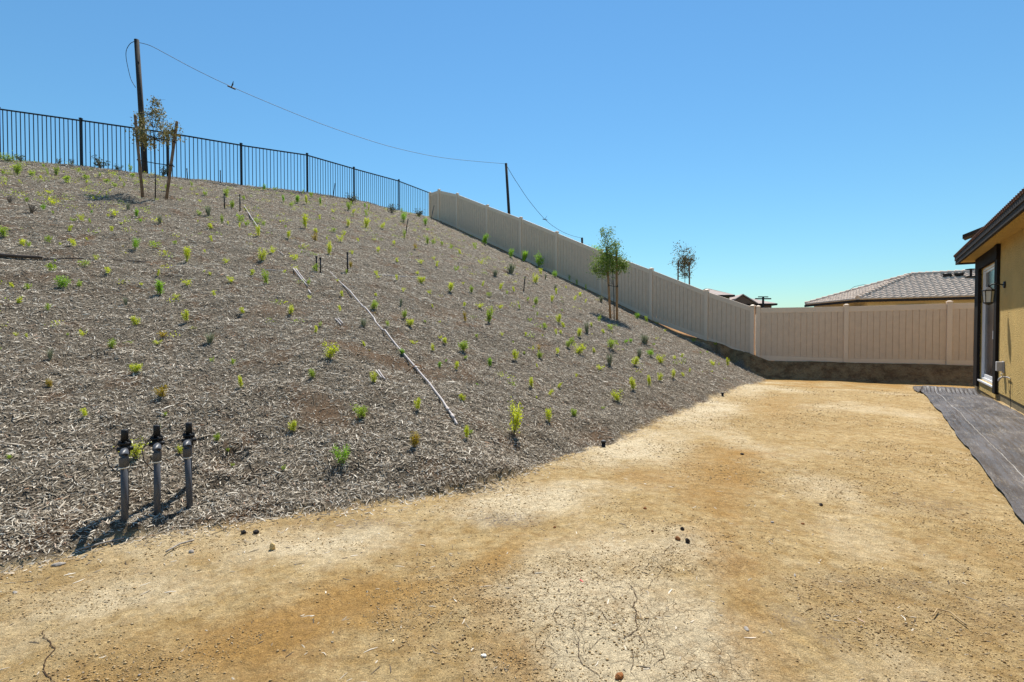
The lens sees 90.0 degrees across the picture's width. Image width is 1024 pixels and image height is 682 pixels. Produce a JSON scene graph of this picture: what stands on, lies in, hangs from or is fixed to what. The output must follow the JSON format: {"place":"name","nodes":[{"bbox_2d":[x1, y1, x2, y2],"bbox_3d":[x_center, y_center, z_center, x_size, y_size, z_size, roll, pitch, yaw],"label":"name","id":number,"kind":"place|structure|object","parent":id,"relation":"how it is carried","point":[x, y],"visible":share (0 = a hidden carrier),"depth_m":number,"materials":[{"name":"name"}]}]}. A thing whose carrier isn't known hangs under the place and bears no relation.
{"place":"outdoors","nodes":[
{"label":"outdoors","id":0,"kind":"place"},
{"bbox_2d":[0,159,1023,681],"bbox_3d":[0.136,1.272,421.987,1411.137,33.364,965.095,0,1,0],"label":"ground","id":1,"kind":"structure","parent":0,"point":[228,597],"depth_m":3.55,"materials":[{"name":"soil"}]},
{"bbox_2d":[0,225,8,236],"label":"green seedling","id":2,"kind":"object","parent":1,"relation":"on","point":[2,233],"visible":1,"depth_m":8.05,"materials":[{"name":"green plant"}]},
{"bbox_2d":[0,150,22,160],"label":"green bush","id":3,"kind":"object","parent":1,"relation":"on","point":[3,157],"visible":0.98,"depth_m":16.91,"materials":[{"name":"green plant"}]},
{"bbox_2d":[13,162,21,174],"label":"green seedling","id":4,"kind":"object","parent":1,"relation":"on","point":[17,168],"visible":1,"depth_m":13.60,"materials":[{"name":"green plant"}]},
{"bbox_2d":[0,253,42,258],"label":"drip tube","id":5,"kind":"object","parent":1,"relation":"on","point":[21,256],"visible":1,"depth_m":7.22,"materials":[{"name":"black plastic"}]},
{"bbox_2d":[27,202,37,212],"bbox_3d":[-8.944,-2.474,9.544,0.217,0.233,0.204,10,0,41],"label":"dry brush","id":6,"kind":"object","parent":1,"relation":"on","point":[31,210],"visible":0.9,"depth_m":9.53,"materials":[{"name":"plant"}]},
{"bbox_2d":[44,378,52,387],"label":"orange seedling","id":7,"kind":"object","parent":1,"relation":"on","point":[48,383],"visible":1,"depth_m":4.34,"materials":[{"name":"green plant"}]},
{"bbox_2d":[46,348,54,359],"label":"grey shrub","id":8,"kind":"object","parent":1,"relation":"on","point":[50,354],"visible":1,"depth_m":4.74,"materials":[{"name":"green plant"}]},
{"bbox_2d":[46,262,56,270],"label":"green seedling","id":9,"kind":"object","parent":1,"relation":"on","point":[48,266],"visible":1,"depth_m":6.80,"materials":[{"name":"green plant"}]},
{"bbox_2d":[50,562,65,566],"bbox_3d":[-2.428,1.196,2.741,0.067,0.020,0.030,-1,1,-28],"label":"bark piece","id":10,"kind":"object","parent":1,"relation":"on","point":[58,564],"visible":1,"depth_m":2.73,"materials":[{"name":"white wood"}]},
{"bbox_2d":[54,275,70,288],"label":"bright weed","id":11,"kind":"object","parent":1,"relation":"on","point":[60,282],"visible":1,"depth_m":6.43,"materials":[{"name":"green plant"}]},
{"bbox_2d":[63,175,71,182],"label":"green seedling","id":12,"kind":"object","parent":1,"relation":"on","point":[65,177],"visible":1,"depth_m":13.68,"materials":[{"name":"green plant"}]},
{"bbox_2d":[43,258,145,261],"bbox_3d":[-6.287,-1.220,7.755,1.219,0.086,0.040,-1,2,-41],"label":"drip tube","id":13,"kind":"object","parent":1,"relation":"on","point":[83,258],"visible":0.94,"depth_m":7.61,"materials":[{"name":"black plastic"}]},
{"bbox_2d":[75,537,123,551],"bbox_3d":[-2.386,1.176,2.965,0.015,0.017,0.222,1,2,42],"label":"fallen twig","id":14,"kind":"object","parent":1,"relation":"on","point":[93,545],"visible":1,"depth_m":2.96,"materials":[{"name":"grey wood"}]},
{"bbox_2d":[89,152,109,167],"bbox_3d":[-14.287,-6.201,17.799,0.621,0.451,0.664,-1,2,-38],"label":"dark shrub","id":15,"kind":"object","parent":1,"relation":"on","point":[98,163],"visible":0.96,"depth_m":17.74,"materials":[{"name":"green plant"}]},
{"bbox_2d":[106,338,116,348],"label":"green seedling","id":16,"kind":"object","parent":1,"relation":"on","point":[110,344],"visible":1,"depth_m":5.24,"materials":[{"name":"green plant"}]},
{"bbox_2d":[106,429,133,522],"bbox_3d":[-2.433,0.900,3.231,0.214,0.664,0.138,1,1,31],"label":"irrigation riser","id":17,"kind":"object","parent":1,"relation":"on","point":[125,447],"visible":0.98,"depth_m":3.15,"materials":[{"name":"grey plastic"}]},
{"bbox_2d":[113,435,146,458],"bbox_3d":[-2.748,0.786,3.731,0.187,0.187,0.190,0,1,-4],"label":"leafy bush","id":18,"kind":"object","parent":1,"relation":"on","point":[134,452],"visible":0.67,"depth_m":3.74,"materials":[{"name":"green plant"}]},
{"bbox_2d":[126,363,142,373],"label":"yellow seedling","id":19,"kind":"object","parent":1,"relation":"on","point":[138,367],"visible":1,"depth_m":4.85,"materials":[{"name":"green plant"}]},
{"bbox_2d":[129,315,140,325],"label":"yellow seedling","id":20,"kind":"object","parent":1,"relation":"on","point":[134,319],"visible":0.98,"depth_m":5.86,"materials":[{"name":"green plant"}]},
{"bbox_2d":[132,238,141,249],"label":"bright weed","id":21,"kind":"object","parent":1,"relation":"on","point":[135,243],"visible":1,"depth_m":8.54,"materials":[{"name":"green plant"}]},
{"bbox_2d":[134,114,143,198],"bbox_3d":[-9.880,-4.781,13.575,0.425,2.494,0.071,1,1,29],"label":"tree stake","id":22,"kind":"object","parent":1,"relation":"on","point":[139,164],"visible":0.79,"depth_m":13.55,"materials":[{"name":"brown wood"}]},
{"bbox_2d":[134,39,147,173],"bbox_3d":[-14.335,-8.699,19.822,0.479,5.864,0.210,0,1,0],"label":"wooden pole","id":23,"kind":"object","parent":1,"relation":"on","point":[139,78],"visible":0.6,"depth_m":19.74,"materials":[{"name":"brown wood"}]},
{"bbox_2d":[139,42,503,163],"bbox_3d":[-7.404,-11.006,26.274,19.146,1.420,0.104,-1,2,-43],"label":"overhead cable","id":24,"kind":"object","parent":23,"relation":"attached to","point":[297,114],"visible":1,"depth_m":23.41,"materials":[{"name":"black metal"}]},
{"bbox_2d":[142,425,164,514],"bbox_3d":[-2.323,0.896,3.368,0.228,0.664,0.129,1,1,36],"label":"irrigation riser","id":25,"kind":"object","parent":1,"relation":"on","point":[157,442],"visible":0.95,"depth_m":3.28,"materials":[{"name":"grey plastic"}]},
{"bbox_2d":[148,241,161,247],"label":"green seedling","id":26,"kind":"object","parent":1,"relation":"on","point":[155,244],"visible":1,"depth_m":8.89,"materials":[{"name":"green plant"}]},
{"bbox_2d":[125,95,186,199],"bbox_3d":[-9.505,-5.083,13.654,1.527,2.899,0.868,0,1,0],"label":"young tree","id":27,"kind":"object","parent":1,"relation":"on","point":[144,137],"visible":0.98,"depth_m":13.64,"materials":[{"name":"green plant"}]},
{"bbox_2d":[153,279,164,294],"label":"bright weed","id":28,"kind":"object","parent":1,"relation":"on","point":[159,285],"visible":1,"depth_m":6.95,"materials":[{"name":"green plant"}]},
{"bbox_2d":[151,383,168,396],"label":"orange seedling","id":29,"kind":"object","parent":1,"relation":"on","point":[162,391],"visible":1,"depth_m":4.49,"materials":[{"name":"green plant"}]},
{"bbox_2d":[160,165,168,176],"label":"dark shrub","id":30,"kind":"object","parent":1,"relation":"on","point":[163,172],"visible":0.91,"depth_m":18.13,"materials":[{"name":"green plant"}]},
{"bbox_2d":[165,121,177,199],"bbox_3d":[-9.105,-4.657,13.660,0.420,2.403,0.069,0,1,-2],"label":"tree stake","id":31,"kind":"object","parent":1,"relation":"on","point":[170,169],"visible":0.85,"depth_m":13.63,"materials":[{"name":"brown wood"}]},
{"bbox_2d":[165,539,193,552],"bbox_3d":[-1.920,1.177,2.950,0.035,0.010,0.175,0,1,19],"label":"fallen twig","id":32,"kind":"object","parent":1,"relation":"on","point":[166,551],"visible":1,"depth_m":2.95,"materials":[{"name":"beige wood"}]},
{"bbox_2d":[181,310,188,321],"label":"yellow seedling","id":33,"kind":"object","parent":1,"relation":"on","point":[185,316],"visible":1,"depth_m":6.21,"materials":[{"name":"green plant"}]},
{"bbox_2d":[175,422,195,508],"bbox_3d":[-2.250,0.907,3.518,0.127,0.665,0.232,-1,1,-25],"label":"irrigation riser","id":34,"kind":"object","parent":1,"relation":"on","point":[188,435],"visible":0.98,"depth_m":3.44,"materials":[{"name":"grey plastic"}]},
{"bbox_2d":[183,246,191,261],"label":"yellow seedling","id":35,"kind":"object","parent":1,"relation":"on","point":[186,252],"visible":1,"depth_m":8.55,"materials":[{"name":"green plant"}]},
{"bbox_2d":[203,206,210,215],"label":"grey shrub","id":36,"kind":"object","parent":1,"relation":"on","point":[207,209],"visible":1,"depth_m":12.54,"materials":[{"name":"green plant"}]},
{"bbox_2d":[204,332,218,343],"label":"grey shrub","id":37,"kind":"object","parent":1,"relation":"on","point":[209,339],"visible":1,"depth_m":5.75,"materials":[{"name":"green plant"}]},
{"bbox_2d":[0,107,428,214],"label":"iron fence","id":38,"kind":"object","parent":1,"relation":"on","point":[80,120],"visible":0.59,"depth_m":18.75,"materials":[{"name":"black metal"}]},
{"bbox_2d":[213,431,219,440],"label":"green seedling","id":39,"kind":"object","parent":1,"relation":"on","point":[217,437],"visible":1,"depth_m":4.13,"materials":[{"name":"green plant"}]},
{"bbox_2d":[235,214,244,221],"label":"green seedling","id":40,"kind":"object","parent":1,"relation":"on","point":[239,216],"visible":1,"depth_m":12.83,"materials":[{"name":"green plant"}]},
{"bbox_2d":[238,375,243,387],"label":"yellow seedling","id":41,"kind":"object","parent":1,"relation":"on","point":[240,380],"visible":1,"depth_m":4.89,"materials":[{"name":"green plant"}]},
{"bbox_2d":[257,247,267,260],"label":"yellow seedling","id":42,"kind":"object","parent":1,"relation":"on","point":[262,257],"visible":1,"depth_m":9.51,"materials":[{"name":"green plant"}]},
{"bbox_2d":[260,268,269,283],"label":"green seedling","id":43,"kind":"object","parent":1,"relation":"on","point":[265,275],"visible":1,"depth_m":8.18,"materials":[{"name":"green plant"}]},
{"bbox_2d":[288,419,296,431],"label":"yellow seedling","id":44,"kind":"object","parent":1,"relation":"on","point":[293,427],"visible":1,"depth_m":4.43,"materials":[{"name":"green plant"}]},
{"bbox_2d":[302,214,307,228],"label":"yellow seedling","id":45,"kind":"object","parent":1,"relation":"on","point":[304,218],"visible":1,"depth_m":14.06,"materials":[{"name":"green plant"}]},
{"bbox_2d":[309,368,315,377],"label":"green seedling","id":46,"kind":"object","parent":1,"relation":"on","point":[311,373],"visible":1,"depth_m":5.26,"materials":[{"name":"green plant"}]},
{"bbox_2d":[327,240,331,253],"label":"yellow seedling","id":47,"kind":"object","parent":1,"relation":"on","point":[329,247],"visible":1,"depth_m":11.80,"materials":[{"name":"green plant"}]},
{"bbox_2d":[322,342,338,358],"bbox_3d":[-2.033,0.098,5.738,0.210,0.242,0.147,0,1,20],"label":"yellow seedling","id":48,"kind":"object","parent":1,"relation":"on","point":[331,352],"visible":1,"depth_m":5.74,"materials":[{"name":"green plant"}]},
{"bbox_2d":[331,443,350,465],"bbox_3d":[-1.359,0.902,4.084,0.131,0.184,0.153,1,-1,32],"label":"bright weed","id":49,"kind":"object","parent":1,"relation":"on","point":[336,454],"visible":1,"depth_m":4.07,"materials":[{"name":"green plant"}]},
{"bbox_2d":[0,159,701,384],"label":"tiny sprouts","id":50,"kind":"object","parent":1,"relation":"on","point":[221,234],"visible":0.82,"depth_m":13.42,"materials":[{"name":"green plant"}]},
{"bbox_2d":[347,192,357,202],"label":"dark shrub","id":51,"kind":"object","parent":1,"relation":"on","point":[351,199],"visible":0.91,"depth_m":22.34,"materials":[{"name":"green plant"}]},
{"bbox_2d":[42,543,673,681],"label":"soil cracks","id":52,"kind":"object","parent":1,"relation":"on","point":[552,615],"visible":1,"depth_m":2.07,"materials":[{"name":"brown soil"}]},
{"bbox_2d":[350,404,367,418],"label":"green seedling","id":53,"kind":"object","parent":1,"relation":"on","point":[360,412],"visible":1,"depth_m":4.70,"materials":[{"name":"green plant"}]},
{"bbox_2d":[360,317,366,326],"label":"grey shrub","id":54,"kind":"object","parent":1,"relation":"on","point":[363,322],"visible":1,"depth_m":7.03,"materials":[{"name":"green plant"}]},
{"bbox_2d":[364,217,370,227],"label":"yellow seedling","id":55,"kind":"object","parent":1,"relation":"on","point":[365,222],"visible":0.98,"depth_m":16.93,"materials":[{"name":"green plant"}]},
{"bbox_2d":[369,371,377,382],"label":"yellow seedling","id":56,"kind":"object","parent":1,"relation":"on","point":[374,375],"visible":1,"depth_m":5.40,"materials":[{"name":"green plant"}]},
{"bbox_2d":[371,300,377,309],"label":"green seedling","id":57,"kind":"object","parent":1,"relation":"on","point":[374,304],"visible":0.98,"depth_m":8.15,"materials":[{"name":"green plant"}]},
{"bbox_2d":[0,159,764,582],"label":"bark mulch","id":58,"kind":"object","parent":1,"relation":"on","point":[138,515],"visible":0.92,"depth_m":5.47,"materials":[{"name":"wood"}]},
{"bbox_2d":[387,204,399,212],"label":"dark shrub","id":59,"kind":"object","parent":1,"relation":"on","point":[391,208],"visible":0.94,"depth_m":23.79,"materials":[{"name":"green plant"}]},
{"bbox_2d":[329,271,458,425],"bbox_3d":[-1.956,-0.257,7.448,0.210,2.067,5.732,-1,1,-31],"label":"long pipe","id":60,"kind":"object","parent":1,"relation":"on","point":[434,390],"visible":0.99,"depth_m":6.19,"materials":[{"name":"white plastic"}]},
{"bbox_2d":[409,431,421,446],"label":"orange seedling","id":61,"kind":"object","parent":1,"relation":"on","point":[415,438],"visible":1,"depth_m":4.39,"materials":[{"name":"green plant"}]},
{"bbox_2d":[413,397,420,409],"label":"yellow seedling","id":62,"kind":"object","parent":1,"relation":"on","point":[418,402],"visible":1,"depth_m":5.08,"materials":[{"name":"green plant"}]},
{"bbox_2d":[416,275,425,283],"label":"yellow seedling","id":63,"kind":"object","parent":1,"relation":"on","point":[422,279],"visible":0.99,"depth_m":11.37,"materials":[{"name":"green plant"}]},
{"bbox_2d":[458,340,469,350],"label":"green seedling","id":64,"kind":"object","parent":1,"relation":"on","point":[463,346],"visible":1,"depth_m":7.42,"materials":[{"name":"green plant"}]},
{"bbox_2d":[482,233,490,244],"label":"bright weed","id":65,"kind":"object","parent":1,"relation":"on","point":[485,238],"visible":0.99,"depth_m":25.03,"materials":[{"name":"green plant"}]},
{"bbox_2d":[485,305,492,322],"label":"green seedling","id":66,"kind":"object","parent":1,"relation":"on","point":[488,316],"visible":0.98,"depth_m":9.52,"materials":[{"name":"green plant"}]},
{"bbox_2d":[505,163,509,213],"bbox_3d":[-0.207,-8.595,32.827,0.514,5.558,0.200,0,1,0],"label":"wooden pole","id":67,"kind":"object","parent":1,"relation":"on","point":[507,190],"visible":0.6,"depth_m":32.73,"materials":[{"name":"wood"}]},
{"bbox_2d":[508,168,579,237],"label":"overhead cable","id":68,"kind":"object","parent":67,"relation":"attached to","point":[535,208],"visible":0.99,"depth_m":40.93,"materials":[{"name":"black metal"}]},
{"bbox_2d":[503,263,516,272],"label":"grey shrub","id":69,"kind":"object","parent":1,"relation":"on","point":[511,269],"visible":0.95,"depth_m":17.62,"materials":[{"name":"green plant"}]},
{"bbox_2d":[0,385,1020,681],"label":"scattered bark litter","id":70,"kind":"object","parent":1,"relation":"on","point":[488,585],"visible":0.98,"depth_m":2.70,"materials":[{"name":"wood"}]},
{"bbox_2d":[0,385,1023,681],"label":"soil crumbs","id":71,"kind":"object","parent":1,"relation":"on","point":[600,579],"visible":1,"depth_m":2.44,"materials":[{"name":"brown soil"}]},
{"bbox_2d":[512,349,518,360],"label":"yellow seedling","id":72,"kind":"object","parent":1,"relation":"on","point":[514,352],"visible":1,"depth_m":7.76,"materials":[{"name":"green plant"}]},
{"bbox_2d":[508,400,522,433],"bbox_3d":[0.035,0.766,5.172,0.162,0.396,0.231,0,1,-2],"label":"yellow seedling","id":73,"kind":"object","parent":1,"relation":"on","point":[516,422],"visible":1,"depth_m":5.15,"materials":[{"name":"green plant"}]},
{"bbox_2d":[522,250,528,260],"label":"grass clump","id":74,"kind":"object","parent":1,"relation":"on","point":[524,255],"visible":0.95,"depth_m":23.58,"materials":[{"name":"green plant"}]},
{"bbox_2d":[533,273,539,283],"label":"yellow seedling","id":75,"kind":"object","parent":1,"relation":"on","point":[536,277],"visible":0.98,"depth_m":17.29,"materials":[{"name":"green plant"}]},
{"bbox_2d":[533,252,543,266],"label":"bright weed","id":76,"kind":"object","parent":1,"relation":"on","point":[539,259],"visible":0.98,"depth_m":23.10,"materials":[{"name":"green plant"}]},
{"bbox_2d":[545,408,551,421],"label":"yellow seedling","id":77,"kind":"object","parent":1,"relation":"on","point":[548,412],"visible":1,"depth_m":5.79,"materials":[{"name":"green plant"}]},
{"bbox_2d":[570,409,576,416],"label":"green seedling","id":78,"kind":"object","parent":1,"relation":"on","point":[574,412],"visible":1,"depth_m":6.27,"materials":[{"name":"green plant"}]},
{"bbox_2d":[572,343,585,353],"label":"yellow seedling","id":79,"kind":"object","parent":1,"relation":"on","point":[579,350],"visible":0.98,"depth_m":9.36,"materials":[{"name":"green plant"}]},
{"bbox_2d":[582,321,588,332],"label":"grey shrub","id":80,"kind":"object","parent":1,"relation":"on","point":[586,328],"visible":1,"depth_m":11.47,"materials":[{"name":"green plant"}]},
{"bbox_2d":[428,189,755,354],"bbox_3d":[1.607,-3.994,23.808,0.156,9.430,18.758,-1,2,-44],"label":"vinyl fence","id":81,"kind":"object","parent":1,"relation":"on","point":[675,304],"visible":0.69,"depth_m":20.96,"materials":[{"name":"beige plastic"}]},
{"bbox_2d":[605,247,610,318],"bbox_3d":[3.009,-1.648,15.919,0.217,2.558,0.068,0,1,0],"label":"tree stake","id":82,"kind":"object","parent":1,"relation":"on","point":[609,299],"visible":0.57,"depth_m":15.89,"materials":[{"name":"brown wood"}]},
{"bbox_2d":[586,226,632,319],"bbox_3d":[3.066,-2.025,15.919,1.266,3.114,1.229,-1,2,-37],"label":"young tree","id":83,"kind":"object","parent":1,"relation":"on","point":[602,259],"visible":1,"depth_m":15.85,"materials":[{"name":"green plant"}]},
{"bbox_2d":[606,352,614,365],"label":"grey shrub","id":84,"kind":"object","parent":1,"relation":"on","point":[609,360],"visible":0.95,"depth_m":9.16,"materials":[{"name":"green plant"}]},
{"bbox_2d":[606,337,617,348],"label":"green seedling","id":85,"kind":"object","parent":1,"relation":"on","point":[610,344],"visible":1,"depth_m":10.59,"materials":[{"name":"green plant"}]},
{"bbox_2d":[615,252,617,320],"bbox_3d":[3.264,-1.578,15.949,0.072,2.512,0.133,1,1,36],"label":"tree stake","id":86,"kind":"object","parent":1,"relation":"on","point":[616,288],"visible":0.57,"depth_m":15.92,"materials":[{"name":"brown wood"}]},
{"bbox_2d":[611,387,621,401],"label":"yellow seedling","id":87,"kind":"object","parent":1,"relation":"on","point":[616,395],"visible":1,"depth_m":7.44,"materials":[{"name":"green plant"}]},
{"bbox_2d":[615,672,623,679],"bbox_3d":[0.384,1.202,1.837,0.028,0.020,0.040,1,2,43],"label":"clod","id":88,"kind":"object","parent":1,"relation":"on","point":[619,675],"visible":1,"depth_m":1.83,"materials":[{"name":"brown soil"}]},
{"bbox_2d":[629,377,636,389],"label":"yellow seedling","id":89,"kind":"object","parent":1,"relation":"on","point":[632,383],"visible":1,"depth_m":8.00,"materials":[{"name":"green plant"}]},
{"bbox_2d":[631,357,638,364],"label":"yellow seedling","id":90,"kind":"object","parent":1,"relation":"on","point":[635,360],"visible":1,"depth_m":9.80,"materials":[{"name":"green plant"}]},
{"bbox_2d":[639,333,648,343],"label":"grey shrub","id":91,"kind":"object","parent":1,"relation":"on","point":[645,339],"visible":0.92,"depth_m":12.43,"materials":[{"name":"green plant"}]},
{"bbox_2d":[655,354,665,362],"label":"yellow seedling","id":92,"kind":"object","parent":1,"relation":"on","point":[659,359],"visible":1,"depth_m":10.96,"materials":[{"name":"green plant"}]},
{"bbox_2d":[668,240,697,278],"bbox_3d":[8.648,-3.279,25.963,1.520,3.671,1.002,0,1,0],"label":"young tree","id":93,"kind":"object","parent":1,"relation":"on","point":[685,260],"visible":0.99,"depth_m":25.88,"materials":[{"name":"green plant"}]},
{"bbox_2d":[703,289,734,298],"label":"distant house","id":94,"kind":"structure","parent":1,"relation":"on","point":[724,294],"depth_m":79.37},
{"bbox_2d":[730,294,777,314],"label":"distant house","id":95,"kind":"structure","parent":1,"relation":"on","point":[744,299],"depth_m":78.27,"materials":[{"name":"brown paint"}]},
{"bbox_2d":[755,296,770,307],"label":"distant utility pole","id":96,"kind":"object","parent":1,"relation":"on","point":[762,298],"visible":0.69,"depth_m":77.79,"materials":[{"name":"wood"}]},
{"bbox_2d":[756,300,973,365],"bbox_3d":[11.674,-0.120,15.524,7.746,2.190,0.186,1,1,25],"label":"vinyl fence","id":97,"kind":"object","parent":1,"relation":"on","point":[941,334],"visible":0.79,"depth_m":15.81,"materials":[{"name":"beige plastic"}]},
{"bbox_2d":[804,268,974,306],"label":"neighbour house","id":98,"kind":"structure","parent":1,"relation":"on","point":[936,287],"depth_m":28.28,"materials":[{"name":"grey tile"}]},
{"bbox_2d":[932,608,966,625],"bbox_3d":[1.925,1.210,2.256,0.117,0.010,0.102,1,2,39],"label":"fallen twig","id":99,"kind":"object","parent":1,"relation":"on","point":[950,612],"visible":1,"depth_m":2.27,"materials":[{"name":"wood"}]},
{"bbox_2d":[913,385,1023,521],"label":"weed barrier sheet","id":100,"kind":"object","parent":1,"relation":"on","point":[989,432],"visible":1,"depth_m":6.18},
{"bbox_2d":[953,188,1023,413],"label":"stucco house","id":101,"kind":"structure","parent":1,"relation":"on","point":[992,249],"depth_m":8.84,"materials":[{"name":"paint"}]},
{"bbox_2d":[977,263,994,386],"bbox_3d":[9.415,-0.323,10.058,0.160,2.355,1.821,1,1,35],"label":"sliding door","id":102,"kind":"structure","parent":101,"relation":"in","point":[988,272],"depth_m":10.45,"materials":[{"name":"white glass"}]},
{"bbox_2d":[0,0,1023,307],"label":"sky","id":103,"kind":"structure","parent":0,"point":[805,150],"materials":[{"name":"blue"}]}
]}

